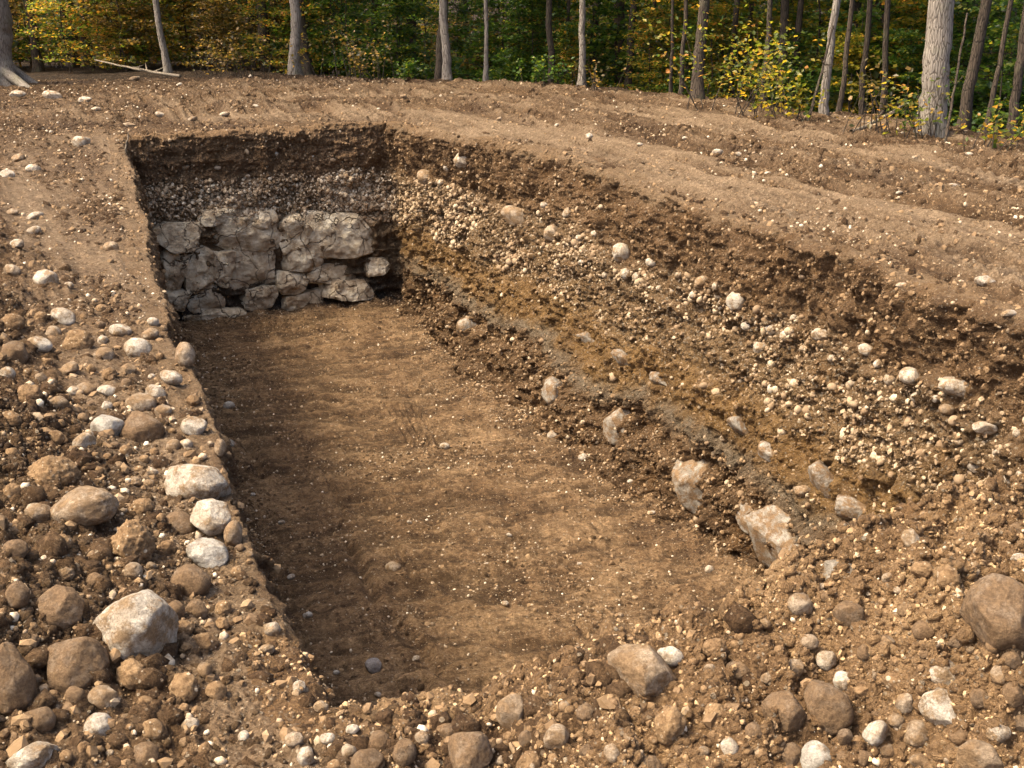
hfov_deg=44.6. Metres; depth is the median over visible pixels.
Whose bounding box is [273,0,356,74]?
sapling
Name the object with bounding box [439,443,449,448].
cobble
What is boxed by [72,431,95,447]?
cobble
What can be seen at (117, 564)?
dirt clod
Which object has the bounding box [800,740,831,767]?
cobble
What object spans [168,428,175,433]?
cobble
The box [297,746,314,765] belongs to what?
cobble
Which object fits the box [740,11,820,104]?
sapling
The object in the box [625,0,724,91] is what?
sapling
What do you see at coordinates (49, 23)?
sapling
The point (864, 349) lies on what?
cobble
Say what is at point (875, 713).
dirt clod
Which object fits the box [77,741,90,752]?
dirt clod
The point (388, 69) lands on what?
sapling
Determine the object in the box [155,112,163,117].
cobble
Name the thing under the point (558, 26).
sapling
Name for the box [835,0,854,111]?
tree
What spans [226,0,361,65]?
sapling
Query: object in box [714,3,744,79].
sapling
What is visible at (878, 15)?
sapling
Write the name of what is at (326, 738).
cobble
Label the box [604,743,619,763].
cobble
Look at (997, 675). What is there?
cobble
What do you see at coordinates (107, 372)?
dirt clod
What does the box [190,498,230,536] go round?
boulder
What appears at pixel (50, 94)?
cobble
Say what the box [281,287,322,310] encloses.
bedrock block
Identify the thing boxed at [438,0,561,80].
sapling
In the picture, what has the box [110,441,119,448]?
cobble
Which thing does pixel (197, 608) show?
cobble
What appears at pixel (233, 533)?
cobble
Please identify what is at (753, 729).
cobble
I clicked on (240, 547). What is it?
dirt clod
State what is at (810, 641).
cobble
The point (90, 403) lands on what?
dirt clod
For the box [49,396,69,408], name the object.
cobble
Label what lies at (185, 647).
dirt clod
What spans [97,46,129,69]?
bush
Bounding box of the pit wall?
[107,120,1023,739]
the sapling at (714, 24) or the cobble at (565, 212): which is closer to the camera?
the cobble at (565, 212)
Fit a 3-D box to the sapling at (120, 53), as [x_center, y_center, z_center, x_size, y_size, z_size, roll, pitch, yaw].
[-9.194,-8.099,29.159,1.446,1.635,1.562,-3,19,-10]
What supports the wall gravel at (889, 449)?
on the pit wall
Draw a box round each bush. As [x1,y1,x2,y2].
[42,40,70,67]
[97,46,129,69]
[176,34,234,75]
[218,21,312,78]
[298,2,399,78]
[340,36,395,80]
[394,57,429,79]
[512,54,574,86]
[570,58,636,92]
[631,0,824,113]
[699,20,800,116]
[741,29,830,109]
[748,70,828,121]
[836,55,942,136]
[876,67,960,138]
[954,97,1023,151]
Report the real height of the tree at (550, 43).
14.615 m
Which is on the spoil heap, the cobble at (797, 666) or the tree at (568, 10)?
the cobble at (797, 666)
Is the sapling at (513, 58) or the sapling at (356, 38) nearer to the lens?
the sapling at (513, 58)
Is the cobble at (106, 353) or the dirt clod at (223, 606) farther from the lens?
the cobble at (106, 353)
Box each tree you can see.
[0,0,38,87]
[9,2,23,61]
[23,0,45,71]
[59,0,70,49]
[69,1,80,67]
[78,0,95,67]
[152,0,172,72]
[198,8,205,60]
[246,1,258,69]
[255,0,275,72]
[287,0,303,74]
[299,0,315,74]
[304,0,309,33]
[371,0,382,77]
[405,0,416,73]
[434,0,447,78]
[439,0,452,80]
[482,0,488,80]
[546,0,554,81]
[561,0,570,74]
[577,0,586,86]
[587,1,600,85]
[614,1,624,87]
[624,0,637,89]
[645,1,656,88]
[669,0,673,91]
[678,0,687,94]
[685,0,697,79]
[690,0,709,99]
[728,0,739,97]
[739,1,753,99]
[759,0,772,104]
[773,0,788,107]
[789,0,803,106]
[818,0,840,115]
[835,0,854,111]
[843,1,861,105]
[858,0,872,114]
[865,0,883,114]
[879,0,890,114]
[913,0,954,137]
[956,0,991,129]
[982,0,1013,132]
[1006,5,1023,134]
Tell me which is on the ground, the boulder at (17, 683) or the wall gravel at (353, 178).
the boulder at (17, 683)
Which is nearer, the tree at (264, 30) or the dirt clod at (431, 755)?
the dirt clod at (431, 755)
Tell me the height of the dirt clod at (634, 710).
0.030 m
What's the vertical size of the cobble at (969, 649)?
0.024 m
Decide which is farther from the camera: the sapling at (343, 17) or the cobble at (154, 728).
the sapling at (343, 17)
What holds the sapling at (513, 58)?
on the ground
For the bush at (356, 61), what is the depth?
24.23 m
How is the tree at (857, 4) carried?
on the ground
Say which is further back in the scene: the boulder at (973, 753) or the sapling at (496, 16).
the sapling at (496, 16)
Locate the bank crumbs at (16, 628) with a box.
[0,215,382,767]
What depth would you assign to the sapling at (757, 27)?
43.59 m
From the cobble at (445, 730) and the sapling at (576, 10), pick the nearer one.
the cobble at (445, 730)
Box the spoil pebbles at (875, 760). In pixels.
[1,168,1023,767]
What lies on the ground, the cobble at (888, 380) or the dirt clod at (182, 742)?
the dirt clod at (182, 742)
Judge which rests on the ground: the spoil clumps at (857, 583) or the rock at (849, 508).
the spoil clumps at (857, 583)
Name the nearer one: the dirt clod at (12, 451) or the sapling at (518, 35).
the dirt clod at (12, 451)
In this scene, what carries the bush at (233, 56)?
on the ground
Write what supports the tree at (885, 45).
on the ground
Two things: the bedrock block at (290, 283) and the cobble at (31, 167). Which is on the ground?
the cobble at (31, 167)
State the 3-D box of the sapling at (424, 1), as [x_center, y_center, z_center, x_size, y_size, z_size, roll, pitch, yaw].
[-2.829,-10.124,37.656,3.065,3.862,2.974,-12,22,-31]
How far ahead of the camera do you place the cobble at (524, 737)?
3.57 m
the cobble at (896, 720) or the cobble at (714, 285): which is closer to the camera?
the cobble at (896, 720)
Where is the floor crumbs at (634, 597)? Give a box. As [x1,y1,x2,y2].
[179,293,754,706]
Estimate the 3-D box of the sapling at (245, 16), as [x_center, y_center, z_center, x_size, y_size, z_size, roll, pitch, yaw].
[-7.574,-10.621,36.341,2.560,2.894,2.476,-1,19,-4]
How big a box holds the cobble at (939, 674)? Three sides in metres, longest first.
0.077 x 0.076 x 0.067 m
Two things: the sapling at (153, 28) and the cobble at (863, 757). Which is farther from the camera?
the sapling at (153, 28)
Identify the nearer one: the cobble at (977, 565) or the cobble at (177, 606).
the cobble at (977, 565)
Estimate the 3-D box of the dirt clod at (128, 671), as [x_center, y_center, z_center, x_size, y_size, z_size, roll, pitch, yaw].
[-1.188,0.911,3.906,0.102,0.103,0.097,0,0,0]
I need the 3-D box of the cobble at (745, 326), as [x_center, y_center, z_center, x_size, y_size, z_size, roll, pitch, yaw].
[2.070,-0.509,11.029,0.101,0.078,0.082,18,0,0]
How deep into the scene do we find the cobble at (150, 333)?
7.66 m
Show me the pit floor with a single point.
(502, 648)
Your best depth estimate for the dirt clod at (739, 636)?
3.69 m
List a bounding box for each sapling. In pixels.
[8,0,52,58]
[9,0,45,57]
[12,0,57,63]
[12,0,80,67]
[12,3,59,61]
[14,0,69,36]
[14,3,53,34]
[15,0,111,72]
[23,5,61,34]
[25,0,157,67]
[44,0,190,69]
[46,0,90,42]
[48,0,194,69]
[63,0,149,69]
[71,0,172,70]
[72,4,154,49]
[88,1,152,71]
[91,0,177,50]
[95,0,157,63]
[101,0,175,68]
[127,0,187,60]
[128,0,209,66]
[137,0,189,51]
[145,0,235,61]
[158,9,196,49]
[166,0,244,60]
[168,0,226,54]
[173,0,259,66]
[178,1,246,53]
[184,0,250,69]
[213,0,290,66]
[224,0,287,70]
[226,0,288,68]
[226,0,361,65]
[230,0,319,71]
[249,0,348,68]
[249,0,362,60]
[256,0,336,73]
[266,0,327,69]
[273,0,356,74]
[283,0,386,76]
[283,0,394,76]
[303,0,396,77]
[310,3,360,75]
[320,0,390,77]
[322,0,385,78]
[326,3,455,79]
[328,1,370,75]
[351,0,432,78]
[352,0,433,78]
[354,0,435,79]
[362,0,435,77]
[388,0,472,78]
[390,0,438,78]
[400,0,454,71]
[402,0,547,81]
[416,0,488,78]
[418,0,453,65]
[426,18,461,67]
[427,0,507,68]
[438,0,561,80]
[438,6,499,81]
[451,4,482,68]
[451,44,496,80]
[452,0,531,81]
[456,16,513,81]
[476,0,573,82]
[477,0,560,81]
[479,2,604,75]
[482,0,604,74]
[492,39,541,81]
[509,0,601,86]
[511,0,573,83]
[519,0,602,82]
[520,0,590,64]
[522,21,578,83]
[537,0,645,86]
[541,20,613,86]
[559,0,644,86]
[568,0,661,91]
[575,2,629,77]
[577,34,639,75]
[585,0,659,87]
[587,30,650,91]
[598,36,645,83]
[601,0,678,87]
[608,0,688,92]
[612,0,739,87]
[616,0,721,92]
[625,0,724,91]
[636,0,669,91]
[638,1,713,92]
[642,0,792,98]
[642,11,728,97]
[657,0,755,102]
[658,67,724,96]
[674,28,729,73]
[704,3,788,103]
[704,49,735,93]
[709,0,772,105]
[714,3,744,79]
[729,0,816,99]
[732,0,780,94]
[734,0,863,94]
[740,0,844,104]
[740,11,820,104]
[747,0,903,110]
[748,42,812,96]
[786,0,924,113]
[789,26,858,94]
[801,10,830,110]
[802,0,976,118]
[804,0,822,76]
[804,0,954,118]
[807,0,866,108]
[818,29,895,114]
[833,2,925,112]
[850,0,952,119]
[854,9,961,110]
[867,1,1017,129]
[879,28,948,119]
[888,1,993,129]
[891,0,996,90]
[893,0,997,126]
[894,0,1023,136]
[901,0,1023,128]
[913,11,1023,131]
[946,0,1023,136]
[950,0,1023,131]
[986,3,1023,136]
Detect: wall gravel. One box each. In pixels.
[131,131,1020,686]
[143,166,398,226]
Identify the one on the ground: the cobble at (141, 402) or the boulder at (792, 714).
the cobble at (141, 402)
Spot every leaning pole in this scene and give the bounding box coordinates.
[807,25,833,120]
[944,13,967,141]
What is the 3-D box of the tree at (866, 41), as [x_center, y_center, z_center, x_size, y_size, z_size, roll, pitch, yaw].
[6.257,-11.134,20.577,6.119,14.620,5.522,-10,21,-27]
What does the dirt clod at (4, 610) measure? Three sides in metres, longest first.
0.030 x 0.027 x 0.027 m
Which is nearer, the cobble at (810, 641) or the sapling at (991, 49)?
the cobble at (810, 641)
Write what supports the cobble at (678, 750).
on the spoil heap
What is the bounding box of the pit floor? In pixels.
[179,292,762,707]
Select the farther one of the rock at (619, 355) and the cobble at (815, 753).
the rock at (619, 355)
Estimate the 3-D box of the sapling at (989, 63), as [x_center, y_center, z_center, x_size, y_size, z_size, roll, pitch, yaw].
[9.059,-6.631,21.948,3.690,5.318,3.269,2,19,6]
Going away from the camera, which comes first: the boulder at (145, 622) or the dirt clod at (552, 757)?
the dirt clod at (552, 757)
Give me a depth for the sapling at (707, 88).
35.82 m
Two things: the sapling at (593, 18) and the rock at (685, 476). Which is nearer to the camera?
the rock at (685, 476)
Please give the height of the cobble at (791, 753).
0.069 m
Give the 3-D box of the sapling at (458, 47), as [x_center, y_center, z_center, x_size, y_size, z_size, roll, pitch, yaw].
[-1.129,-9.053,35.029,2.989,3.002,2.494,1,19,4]
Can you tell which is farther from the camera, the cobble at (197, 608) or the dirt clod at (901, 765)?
the cobble at (197, 608)
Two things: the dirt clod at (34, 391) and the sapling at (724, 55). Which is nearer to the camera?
the dirt clod at (34, 391)
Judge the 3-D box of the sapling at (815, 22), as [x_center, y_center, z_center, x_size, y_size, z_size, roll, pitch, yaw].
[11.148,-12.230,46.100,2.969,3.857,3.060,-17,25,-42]
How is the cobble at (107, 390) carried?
on the ground
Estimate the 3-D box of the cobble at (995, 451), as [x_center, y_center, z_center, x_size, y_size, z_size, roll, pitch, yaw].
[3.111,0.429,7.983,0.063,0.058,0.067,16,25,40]
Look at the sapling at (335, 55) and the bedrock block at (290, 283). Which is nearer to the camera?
the bedrock block at (290, 283)
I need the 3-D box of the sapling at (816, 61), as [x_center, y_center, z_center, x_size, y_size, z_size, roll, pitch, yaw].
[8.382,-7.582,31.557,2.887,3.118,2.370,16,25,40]
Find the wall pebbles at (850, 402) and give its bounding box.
[134,130,1023,553]
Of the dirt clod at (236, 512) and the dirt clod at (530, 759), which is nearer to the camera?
the dirt clod at (530, 759)
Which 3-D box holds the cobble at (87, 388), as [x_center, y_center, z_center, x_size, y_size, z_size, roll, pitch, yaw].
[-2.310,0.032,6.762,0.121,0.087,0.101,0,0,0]
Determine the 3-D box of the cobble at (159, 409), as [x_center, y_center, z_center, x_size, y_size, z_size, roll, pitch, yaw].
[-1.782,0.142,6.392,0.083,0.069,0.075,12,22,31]
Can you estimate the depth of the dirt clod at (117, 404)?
6.51 m
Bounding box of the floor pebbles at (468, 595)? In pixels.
[180,293,753,694]
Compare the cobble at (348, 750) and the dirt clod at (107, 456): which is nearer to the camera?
the cobble at (348, 750)
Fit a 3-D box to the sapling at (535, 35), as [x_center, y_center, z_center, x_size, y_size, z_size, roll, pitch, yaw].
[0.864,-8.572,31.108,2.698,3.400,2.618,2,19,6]
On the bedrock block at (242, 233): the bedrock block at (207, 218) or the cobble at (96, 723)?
the bedrock block at (207, 218)
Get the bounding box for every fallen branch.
[94,59,180,77]
[849,105,903,131]
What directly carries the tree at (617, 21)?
on the ground
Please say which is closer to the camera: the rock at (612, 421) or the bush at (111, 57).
the rock at (612, 421)
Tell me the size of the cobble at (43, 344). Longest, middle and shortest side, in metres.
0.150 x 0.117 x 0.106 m
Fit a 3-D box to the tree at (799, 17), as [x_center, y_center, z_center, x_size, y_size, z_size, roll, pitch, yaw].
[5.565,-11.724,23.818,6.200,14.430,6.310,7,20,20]
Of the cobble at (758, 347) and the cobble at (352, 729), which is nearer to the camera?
the cobble at (352, 729)
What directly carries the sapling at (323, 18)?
on the ground
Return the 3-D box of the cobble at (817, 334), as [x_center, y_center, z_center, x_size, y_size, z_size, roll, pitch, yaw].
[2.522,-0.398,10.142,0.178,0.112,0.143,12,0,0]
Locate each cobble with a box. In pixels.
[0,169,14,176]
[0,366,15,379]
[1,313,24,330]
[1,341,28,363]
[2,539,28,557]
[4,264,20,275]
[5,581,29,608]
[7,208,18,214]
[9,90,26,96]
[10,239,24,248]
[11,153,25,161]
[23,368,31,374]
[24,503,50,521]
[24,706,55,733]
[25,164,40,171]
[26,226,41,233]
[27,211,43,219]
[27,336,52,352]
[32,269,58,283]
[42,90,61,98]
[45,326,61,335]
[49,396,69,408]
[49,430,64,444]
[49,690,58,694]
[50,307,75,324]
[58,419,65,427]
[59,749,72,762]
[60,362,78,374]
[64,282,73,288]
[64,686,83,702]
[66,386,78,395]
[71,136,90,146]
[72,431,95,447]
[77,382,96,394]
[78,96,91,101]
[80,313,87,319]
[83,712,111,735]
[85,572,102,587]
[88,685,117,709]
[90,414,124,435]
[93,347,114,359]
[95,321,105,327]
[96,385,115,395]
[103,241,118,250]
[105,749,113,756]
[109,324,131,336]
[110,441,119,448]
[119,445,132,455]
[120,363,136,373]
[121,378,131,385]
[123,122,135,126]
[124,338,151,356]
[124,562,142,578]
[125,393,156,411]
[128,76,139,80]
[133,741,158,764]
[137,695,151,704]
[142,328,158,339]
[142,718,163,739]
[143,479,154,486]
[145,384,165,397]
[147,317,158,325]
[154,404,171,416]
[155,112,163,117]
[160,370,182,384]
[166,439,180,449]
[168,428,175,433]
[168,600,184,617]
[175,342,194,366]
[180,416,206,434]
[181,717,198,729]
[185,599,207,618]
[186,395,199,405]
[187,116,196,120]
[196,662,212,678]
[205,681,226,699]
[207,441,213,446]
[214,439,226,457]
[220,112,229,116]
[223,401,234,408]
[224,521,241,546]
[238,730,248,740]
[260,644,274,654]
[263,622,280,635]
[284,731,302,746]
[287,574,294,579]
[293,680,305,692]
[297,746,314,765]
[302,611,311,617]
[313,700,328,711]
[320,733,334,744]
[327,759,339,767]
[341,744,356,756]
[346,724,359,734]
[365,658,381,673]
[369,730,389,749]
[374,692,380,696]
[385,561,400,570]
[392,738,416,765]
[404,726,411,734]
[412,655,419,661]
[415,730,429,743]
[417,169,428,184]
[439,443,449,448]
[439,723,453,737]
[454,153,467,167]
[502,601,508,606]
[518,730,531,745]
[540,202,547,207]
[543,724,569,748]
[547,431,556,437]
[562,207,570,216]
[576,235,581,241]
[578,453,586,460]
[579,744,592,755]
[585,133,592,138]
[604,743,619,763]
[612,243,629,261]
[620,268,628,279]
[632,272,637,278]
[645,258,655,266]
[657,646,683,666]
[674,745,682,755]
[675,272,681,278]
[689,291,696,299]
[694,275,706,286]
[703,664,714,672]
[705,565,713,572]
[708,730,716,738]
[712,149,722,153]
[712,282,717,289]
[720,736,738,754]
[725,661,749,680]
[726,292,744,310]
[730,640,739,647]
[732,326,737,332]
[741,322,749,330]
[744,746,752,754]
[745,722,761,738]
[753,342,764,352]
[760,618,771,629]
[760,672,771,683]
[765,325,775,334]
[767,384,772,393]
[779,331,787,341]
[781,742,800,765]
[787,593,812,614]
[789,659,803,675]
[793,485,810,496]
[799,345,804,352]
[800,634,818,649]
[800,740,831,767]
[811,328,827,340]
[812,625,820,631]
[816,650,836,670]
[827,355,834,361]
[833,671,849,690]
[837,728,852,744]
[846,380,854,387]
[857,644,868,659]
[858,343,872,356]
[858,750,872,766]
[862,720,887,746]
[873,359,881,367]
[879,743,893,757]
[881,572,891,582]
[881,634,894,644]
[882,672,901,691]
[883,374,895,384]
[886,713,904,727]
[895,282,906,287]
[895,693,912,712]
[897,603,908,616]
[899,367,918,384]
[901,528,919,546]
[903,719,928,746]
[909,753,928,767]
[910,392,916,402]
[911,620,934,639]
[929,659,954,684]
[932,395,938,402]
[938,403,954,414]
[947,634,961,648]
[949,727,968,744]
[954,439,963,445]
[966,646,974,653]
[967,463,978,472]
[969,688,987,708]
[971,561,980,569]
[972,421,997,434]
[974,275,995,285]
[985,642,1000,653]
[986,724,1010,741]
[990,665,1005,684]
[992,448,999,454]
[1001,310,1016,316]
[1001,651,1021,669]
[1002,682,1023,707]
[1010,553,1023,560]
[1012,429,1019,436]
[1014,714,1023,731]
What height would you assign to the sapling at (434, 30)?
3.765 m
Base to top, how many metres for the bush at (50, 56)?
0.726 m
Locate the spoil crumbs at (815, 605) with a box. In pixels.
[387,199,1023,767]
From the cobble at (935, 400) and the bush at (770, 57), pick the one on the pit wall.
the cobble at (935, 400)
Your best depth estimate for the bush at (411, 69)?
24.73 m
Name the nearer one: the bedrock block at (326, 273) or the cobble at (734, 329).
the cobble at (734, 329)
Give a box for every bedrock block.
[153,221,204,253]
[160,248,188,290]
[166,288,190,311]
[182,307,246,320]
[183,245,215,293]
[186,284,225,313]
[197,208,243,226]
[213,216,279,250]
[213,250,235,287]
[230,250,275,289]
[246,209,278,228]
[275,270,307,294]
[277,212,312,254]
[280,247,323,271]
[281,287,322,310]
[302,211,373,258]
[303,263,355,284]
[318,278,373,301]
[363,256,390,276]
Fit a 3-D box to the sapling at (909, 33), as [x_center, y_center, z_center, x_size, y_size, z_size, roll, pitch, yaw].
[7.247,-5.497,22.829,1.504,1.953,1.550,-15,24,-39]
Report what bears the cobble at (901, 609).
on the spoil heap
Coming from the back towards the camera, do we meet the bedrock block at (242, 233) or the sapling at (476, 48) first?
the sapling at (476, 48)
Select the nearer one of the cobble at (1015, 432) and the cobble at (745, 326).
the cobble at (1015, 432)
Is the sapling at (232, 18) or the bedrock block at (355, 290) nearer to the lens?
the bedrock block at (355, 290)
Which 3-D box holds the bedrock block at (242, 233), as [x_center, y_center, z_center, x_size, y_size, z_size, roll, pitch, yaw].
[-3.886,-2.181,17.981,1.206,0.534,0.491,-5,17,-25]
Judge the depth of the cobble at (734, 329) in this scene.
11.16 m
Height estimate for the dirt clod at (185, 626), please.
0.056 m
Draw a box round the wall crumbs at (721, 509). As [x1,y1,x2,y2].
[117,121,1023,715]
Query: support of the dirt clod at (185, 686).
on the ground
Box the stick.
[125,132,128,152]
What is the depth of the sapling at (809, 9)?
25.67 m
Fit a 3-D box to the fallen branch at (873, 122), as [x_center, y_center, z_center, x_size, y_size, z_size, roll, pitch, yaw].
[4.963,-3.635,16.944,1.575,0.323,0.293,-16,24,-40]
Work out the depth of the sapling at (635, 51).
38.39 m
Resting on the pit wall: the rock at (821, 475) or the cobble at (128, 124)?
the rock at (821, 475)
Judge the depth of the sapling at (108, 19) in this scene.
30.18 m
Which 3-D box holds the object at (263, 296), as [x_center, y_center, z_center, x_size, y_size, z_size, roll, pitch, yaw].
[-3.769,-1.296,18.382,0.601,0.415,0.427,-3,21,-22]
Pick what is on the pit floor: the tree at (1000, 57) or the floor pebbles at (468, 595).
the floor pebbles at (468, 595)
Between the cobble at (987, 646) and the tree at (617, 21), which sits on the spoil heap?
the cobble at (987, 646)
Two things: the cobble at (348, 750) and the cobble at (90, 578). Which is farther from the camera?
the cobble at (90, 578)
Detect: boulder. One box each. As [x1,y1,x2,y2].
[0,641,36,714]
[6,741,58,767]
[37,584,84,629]
[46,636,109,693]
[50,486,118,525]
[92,589,178,659]
[119,411,164,442]
[164,464,230,499]
[166,511,196,534]
[171,564,210,596]
[186,537,228,567]
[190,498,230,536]
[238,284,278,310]
[351,748,384,767]
[448,731,492,767]
[456,316,477,336]
[496,693,523,727]
[501,205,523,225]
[541,376,562,404]
[543,224,557,241]
[607,644,676,696]
[761,690,806,733]
[803,679,853,735]
[918,688,955,727]
[937,376,968,397]
[956,739,1004,767]
[959,573,1023,649]
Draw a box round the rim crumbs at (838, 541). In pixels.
[237,469,1023,744]
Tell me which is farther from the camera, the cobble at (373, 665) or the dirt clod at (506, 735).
the cobble at (373, 665)
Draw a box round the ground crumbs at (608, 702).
[0,74,1023,767]
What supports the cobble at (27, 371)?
on the ground
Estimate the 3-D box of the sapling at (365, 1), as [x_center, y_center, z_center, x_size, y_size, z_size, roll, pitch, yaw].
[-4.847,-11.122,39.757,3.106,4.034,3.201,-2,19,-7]
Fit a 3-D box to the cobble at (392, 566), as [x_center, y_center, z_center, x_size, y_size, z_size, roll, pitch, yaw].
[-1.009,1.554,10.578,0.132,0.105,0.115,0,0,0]
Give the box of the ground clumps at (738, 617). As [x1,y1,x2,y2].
[0,73,1023,767]
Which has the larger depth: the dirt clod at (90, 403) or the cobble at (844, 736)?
the dirt clod at (90, 403)
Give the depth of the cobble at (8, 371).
6.64 m
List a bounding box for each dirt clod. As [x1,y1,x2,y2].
[0,608,6,613]
[0,715,5,721]
[2,411,21,426]
[2,483,21,497]
[5,448,19,454]
[17,384,42,402]
[26,606,33,613]
[27,455,81,486]
[29,622,37,629]
[31,633,40,646]
[34,311,47,319]
[35,372,46,380]
[35,674,41,682]
[43,358,52,365]
[58,566,74,581]
[59,534,72,548]
[62,329,94,349]
[77,413,88,421]
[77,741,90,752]
[86,364,95,372]
[87,401,94,406]
[95,304,107,311]
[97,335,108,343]
[97,746,104,751]
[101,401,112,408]
[102,367,117,379]
[103,453,111,459]
[105,564,112,571]
[110,519,155,563]
[113,402,119,407]
[114,561,120,568]
[116,658,144,690]
[121,759,131,764]
[125,723,134,730]
[128,498,155,513]
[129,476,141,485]
[134,465,142,471]
[139,455,149,462]
[145,562,156,569]
[146,467,158,474]
[150,447,159,454]
[156,352,164,359]
[156,513,165,521]
[158,540,177,553]
[161,325,167,330]
[168,671,198,702]
[177,619,193,633]
[178,703,188,711]
[179,737,186,747]
[180,643,190,651]
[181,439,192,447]
[191,705,201,711]
[194,632,219,650]
[198,742,212,754]
[215,600,231,614]
[215,617,228,629]
[230,565,242,576]
[233,510,239,515]
[235,544,244,551]
[247,551,253,556]
[426,752,437,759]
[495,755,502,765]
[503,731,509,739]
[515,750,541,767]
[548,753,557,762]
[559,701,569,711]
[575,731,583,739]
[576,702,595,721]
[587,729,594,737]
[631,707,641,714]
[642,755,663,767]
[648,736,658,744]
[654,705,685,746]
[677,763,689,767]
[688,658,698,664]
[698,746,709,755]
[700,685,706,694]
[702,638,726,656]
[704,702,722,719]
[719,754,725,761]
[734,633,744,640]
[737,684,742,691]
[741,760,748,767]
[754,748,768,759]
[774,645,783,652]
[821,592,827,601]
[836,750,847,761]
[853,736,862,740]
[854,685,866,698]
[867,671,876,679]
[871,711,878,715]
[872,655,881,663]
[878,597,886,604]
[882,609,889,616]
[890,656,899,665]
[893,586,900,593]
[895,558,905,566]
[897,762,907,767]
[902,623,910,630]
[909,561,933,578]
[917,664,924,672]
[919,649,928,658]
[925,608,931,615]
[936,564,960,588]
[937,591,946,600]
[954,539,963,546]
[961,655,968,663]
[983,531,994,543]
[1008,522,1021,534]
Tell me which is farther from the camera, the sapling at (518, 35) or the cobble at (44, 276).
the sapling at (518, 35)
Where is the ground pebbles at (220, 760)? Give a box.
[0,74,1023,764]
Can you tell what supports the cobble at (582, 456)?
on the pit floor
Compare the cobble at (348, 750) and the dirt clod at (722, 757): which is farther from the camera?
the cobble at (348, 750)
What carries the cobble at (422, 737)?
on the ground
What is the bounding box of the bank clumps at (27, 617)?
[0,219,400,767]
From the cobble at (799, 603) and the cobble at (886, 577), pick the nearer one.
the cobble at (886, 577)
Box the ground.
[0,0,1023,767]
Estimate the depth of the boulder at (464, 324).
16.13 m
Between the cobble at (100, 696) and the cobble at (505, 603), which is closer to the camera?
the cobble at (100, 696)
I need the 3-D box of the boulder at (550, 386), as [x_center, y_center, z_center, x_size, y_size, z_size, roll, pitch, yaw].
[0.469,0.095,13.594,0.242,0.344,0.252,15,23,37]
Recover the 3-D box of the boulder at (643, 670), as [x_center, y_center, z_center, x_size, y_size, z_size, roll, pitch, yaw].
[0.389,0.839,3.652,0.151,0.151,0.173,-16,24,-40]
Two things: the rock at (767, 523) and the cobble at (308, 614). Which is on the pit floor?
the cobble at (308, 614)
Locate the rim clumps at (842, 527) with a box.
[227,477,1007,743]
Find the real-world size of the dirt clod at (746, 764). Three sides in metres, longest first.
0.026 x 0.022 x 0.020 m
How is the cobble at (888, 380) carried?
on the wall pebbles at (850, 402)
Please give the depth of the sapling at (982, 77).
21.81 m
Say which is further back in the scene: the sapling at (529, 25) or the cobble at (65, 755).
the sapling at (529, 25)
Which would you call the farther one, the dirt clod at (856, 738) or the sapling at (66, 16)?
the sapling at (66, 16)
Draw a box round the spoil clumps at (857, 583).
[384,473,1023,767]
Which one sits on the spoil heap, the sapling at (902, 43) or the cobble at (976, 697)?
the cobble at (976, 697)
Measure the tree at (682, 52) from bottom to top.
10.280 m
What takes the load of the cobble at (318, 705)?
on the bank clumps at (27, 617)
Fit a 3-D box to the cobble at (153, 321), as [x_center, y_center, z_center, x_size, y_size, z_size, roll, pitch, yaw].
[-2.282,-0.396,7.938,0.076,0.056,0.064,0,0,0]
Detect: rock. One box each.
[576,332,594,342]
[603,408,629,445]
[611,349,628,365]
[649,371,666,385]
[671,459,710,513]
[726,416,748,434]
[736,498,752,534]
[745,505,803,567]
[758,440,773,461]
[808,460,833,497]
[821,559,852,579]
[832,600,863,627]
[835,495,865,520]
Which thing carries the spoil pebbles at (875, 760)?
on the spoil heap
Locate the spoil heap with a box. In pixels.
[597,488,1023,767]
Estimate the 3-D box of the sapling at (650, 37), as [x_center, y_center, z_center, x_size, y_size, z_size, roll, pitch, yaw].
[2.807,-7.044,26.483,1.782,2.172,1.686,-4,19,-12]
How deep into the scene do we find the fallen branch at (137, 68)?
26.46 m
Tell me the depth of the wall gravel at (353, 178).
17.95 m
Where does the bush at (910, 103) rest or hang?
on the ground
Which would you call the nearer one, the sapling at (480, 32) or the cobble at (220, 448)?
the cobble at (220, 448)
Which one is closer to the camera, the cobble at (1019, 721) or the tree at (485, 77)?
the cobble at (1019, 721)
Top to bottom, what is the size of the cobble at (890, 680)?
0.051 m
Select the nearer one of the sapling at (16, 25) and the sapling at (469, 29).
the sapling at (16, 25)
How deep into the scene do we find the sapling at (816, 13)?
38.27 m
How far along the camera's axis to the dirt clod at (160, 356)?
7.19 m
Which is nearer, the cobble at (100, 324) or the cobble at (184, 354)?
the cobble at (184, 354)
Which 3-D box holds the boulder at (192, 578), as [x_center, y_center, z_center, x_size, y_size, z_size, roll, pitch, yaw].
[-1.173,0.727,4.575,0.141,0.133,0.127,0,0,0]
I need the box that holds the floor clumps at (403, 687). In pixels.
[179,292,763,707]
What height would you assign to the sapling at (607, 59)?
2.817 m
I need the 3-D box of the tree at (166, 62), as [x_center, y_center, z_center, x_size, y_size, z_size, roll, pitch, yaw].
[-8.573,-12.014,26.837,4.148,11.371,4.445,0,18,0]
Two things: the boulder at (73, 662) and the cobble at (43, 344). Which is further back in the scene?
the cobble at (43, 344)
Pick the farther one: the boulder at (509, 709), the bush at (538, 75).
the bush at (538, 75)
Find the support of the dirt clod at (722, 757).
on the spoil heap
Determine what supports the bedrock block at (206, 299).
on the pit floor
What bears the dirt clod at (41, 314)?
on the ground
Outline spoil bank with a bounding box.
[0,399,42,641]
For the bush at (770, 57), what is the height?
1.383 m
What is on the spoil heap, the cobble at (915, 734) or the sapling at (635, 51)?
the cobble at (915, 734)
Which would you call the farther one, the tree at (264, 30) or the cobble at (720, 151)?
the tree at (264, 30)

